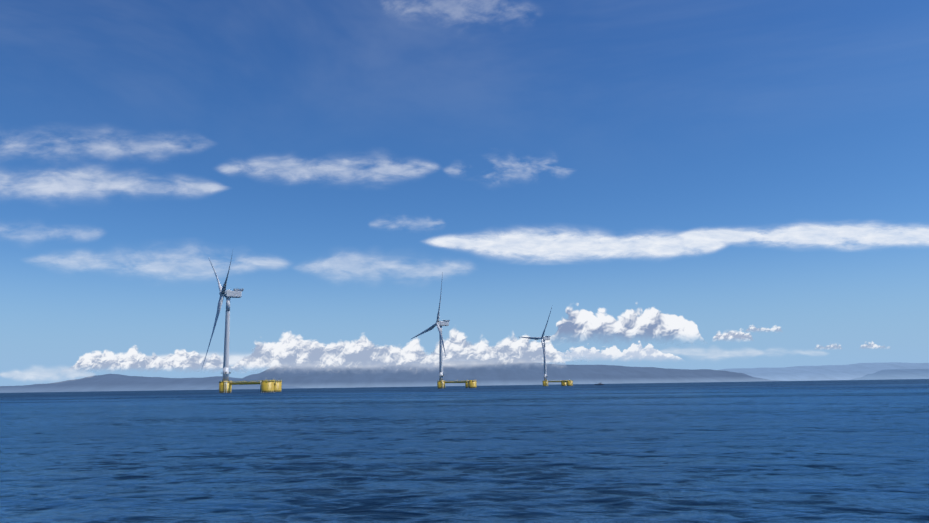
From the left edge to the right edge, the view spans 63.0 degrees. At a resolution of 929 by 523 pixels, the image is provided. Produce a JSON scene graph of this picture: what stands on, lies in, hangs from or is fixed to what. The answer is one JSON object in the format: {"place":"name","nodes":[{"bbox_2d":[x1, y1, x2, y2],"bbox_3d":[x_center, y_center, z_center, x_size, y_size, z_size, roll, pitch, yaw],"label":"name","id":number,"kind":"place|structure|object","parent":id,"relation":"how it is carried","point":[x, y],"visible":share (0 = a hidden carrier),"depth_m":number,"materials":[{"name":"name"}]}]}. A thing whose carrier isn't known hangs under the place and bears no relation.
{"place":"outdoors","nodes":[
{"label":"outdoors","id":0,"kind":"place"},
{"bbox_2d":[1,370,83,378],"bbox_3d":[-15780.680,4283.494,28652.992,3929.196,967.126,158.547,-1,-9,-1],"label":"cloud","id":1,"kind":"structure","parent":0,"point":[29,375],"depth_m":28641.71,"materials":[{"name":"white"}]},
{"bbox_2d":[28,173,218,192],"bbox_3d":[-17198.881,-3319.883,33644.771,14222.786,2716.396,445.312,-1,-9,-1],"label":"cloud","id":2,"kind":"structure","parent":0,"point":[69,185],"depth_m":33642.41,"materials":[{"name":"white"}]},
{"bbox_2d":[0,374,300,392],"bbox_3d":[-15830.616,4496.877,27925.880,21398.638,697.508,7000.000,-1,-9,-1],"label":"hills","id":3,"kind":"structure","parent":0,"point":[112,382],"depth_m":26537.41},
{"bbox_2d":[70,345,238,371],"bbox_3d":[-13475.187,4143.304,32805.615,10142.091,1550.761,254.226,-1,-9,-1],"label":"cloud","id":4,"kind":"structure","parent":0,"point":[132,358],"depth_m":32797.22,"materials":[{"name":"white"}]},
{"bbox_2d":[149,262,280,270],"bbox_3d":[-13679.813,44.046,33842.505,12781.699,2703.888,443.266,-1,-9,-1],"label":"cloud","id":5,"kind":"structure","parent":0,"point":[254,262],"depth_m":33945.12,"materials":[{"name":"white"}]},
{"bbox_2d":[199,332,435,371],"bbox_3d":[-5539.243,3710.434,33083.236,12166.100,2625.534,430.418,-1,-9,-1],"label":"cloud","id":6,"kind":"structure","parent":0,"point":[293,351],"depth_m":33078.15,"materials":[{"name":"white"}]},
{"bbox_2d":[157,354,567,372],"bbox_3d":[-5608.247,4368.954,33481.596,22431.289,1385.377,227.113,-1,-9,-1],"label":"cloud","id":7,"kind":"structure","parent":0,"point":[233,360],"depth_m":33496.18,"materials":[{"name":"white"}]},
{"bbox_2d":[0,379,928,522],"bbox_3d":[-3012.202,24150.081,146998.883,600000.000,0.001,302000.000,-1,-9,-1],"label":"sea","id":8,"kind":"structure","parent":0,"point":[838,451],"depth_m":40.98,"materials":[{"name":"liquid"}]},
{"bbox_2d":[201,251,281,392],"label":"wind turbine","id":9,"kind":"object","parent":8,"relation":"in","point":[266,386],"visible":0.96,"depth_m":767.11,"materials":[{"name":"metal"}]},
{"bbox_2d":[411,272,476,388],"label":"wind turbine","id":10,"kind":"object","parent":8,"relation":"in","point":[441,382],"visible":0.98,"depth_m":1174.68,"materials":[{"name":"metal"}]},
{"bbox_2d":[521,308,572,385],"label":"wind turbine","id":11,"kind":"object","parent":8,"relation":"in","point":[569,382],"visible":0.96,"depth_m":1595.10,"materials":[{"name":"metal"}]},
{"bbox_2d":[0,0,928,385],"label":"sky","id":12,"kind":"structure","parent":0,"point":[619,119],"materials":[{"name":"blue"}]},
{"bbox_2d":[398,329,564,369],"bbox_3d":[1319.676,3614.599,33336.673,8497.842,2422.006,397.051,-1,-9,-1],"label":"cloud","id":13,"kind":"structure","parent":0,"point":[458,347],"depth_m":33336.52,"materials":[{"name":"white"}]},
{"bbox_2d":[242,362,780,387],"bbox_3d":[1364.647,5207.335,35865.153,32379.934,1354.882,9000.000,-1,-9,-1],"label":"hills","id":14,"kind":"structure","parent":0,"point":[515,374],"depth_m":33682.86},
{"bbox_2d":[428,230,724,259],"bbox_3d":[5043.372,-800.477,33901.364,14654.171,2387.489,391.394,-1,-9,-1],"label":"cloud","id":15,"kind":"structure","parent":0,"point":[561,246],"depth_m":33898.55,"materials":[{"name":"white"}]},
{"bbox_2d":[504,335,680,362],"bbox_3d":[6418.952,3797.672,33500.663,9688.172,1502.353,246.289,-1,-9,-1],"label":"cloud","id":16,"kind":"structure","parent":0,"point":[648,351],"depth_m":33508.27,"materials":[{"name":"white"}]},
{"bbox_2d":[550,303,707,345],"bbox_3d":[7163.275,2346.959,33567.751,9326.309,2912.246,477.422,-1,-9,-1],"label":"cloud","id":17,"kind":"structure","parent":0,"point":[652,322],"depth_m":33568.02,"materials":[{"name":"white"}]},
{"bbox_2d":[713,329,752,339],"bbox_3d":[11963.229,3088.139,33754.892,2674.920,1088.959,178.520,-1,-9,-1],"label":"cloud","id":18,"kind":"structure","parent":0,"point":[730,335],"depth_m":33755.17,"materials":[{"name":"white"}]},
{"bbox_2d":[746,325,780,330],"bbox_3d":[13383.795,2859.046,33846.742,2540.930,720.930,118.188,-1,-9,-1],"label":"cloud","id":19,"kind":"structure","parent":0,"point":[754,328],"depth_m":33845.94,"materials":[{"name":"white"}]},
{"bbox_2d":[678,224,928,245],"bbox_3d":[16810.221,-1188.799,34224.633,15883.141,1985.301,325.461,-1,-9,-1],"label":"cloud","id":20,"kind":"structure","parent":0,"point":[831,235],"depth_m":34214.13,"materials":[{"name":"white"}]},
{"bbox_2d":[721,362,928,380],"bbox_3d":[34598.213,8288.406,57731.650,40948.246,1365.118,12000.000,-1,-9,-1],"label":"hills","id":21,"kind":"structure","parent":0,"point":[827,372],"depth_m":56427.44,"materials":[{"name":"blue"}]},
{"bbox_2d":[815,344,840,348],"bbox_3d":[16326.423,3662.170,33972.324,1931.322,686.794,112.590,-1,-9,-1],"label":"cloud","id":22,"kind":"structure","parent":0,"point":[832,346],"depth_m":33974.03,"materials":[{"name":"white"}]},
{"bbox_2d":[861,342,884,347],"bbox_3d":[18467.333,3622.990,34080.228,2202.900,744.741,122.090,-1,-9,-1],"label":"cloud","id":23,"kind":"structure","parent":0,"point":[872,345],"depth_m":34076.37,"materials":[{"name":"white"}]},
{"bbox_2d":[851,369,928,379],"bbox_3d":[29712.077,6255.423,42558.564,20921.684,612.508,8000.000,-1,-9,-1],"label":"hills","id":24,"kind":"structure","parent":0,"point":[885,374],"depth_m":40850.93,"materials":[{"name":"blue"}]}
]}

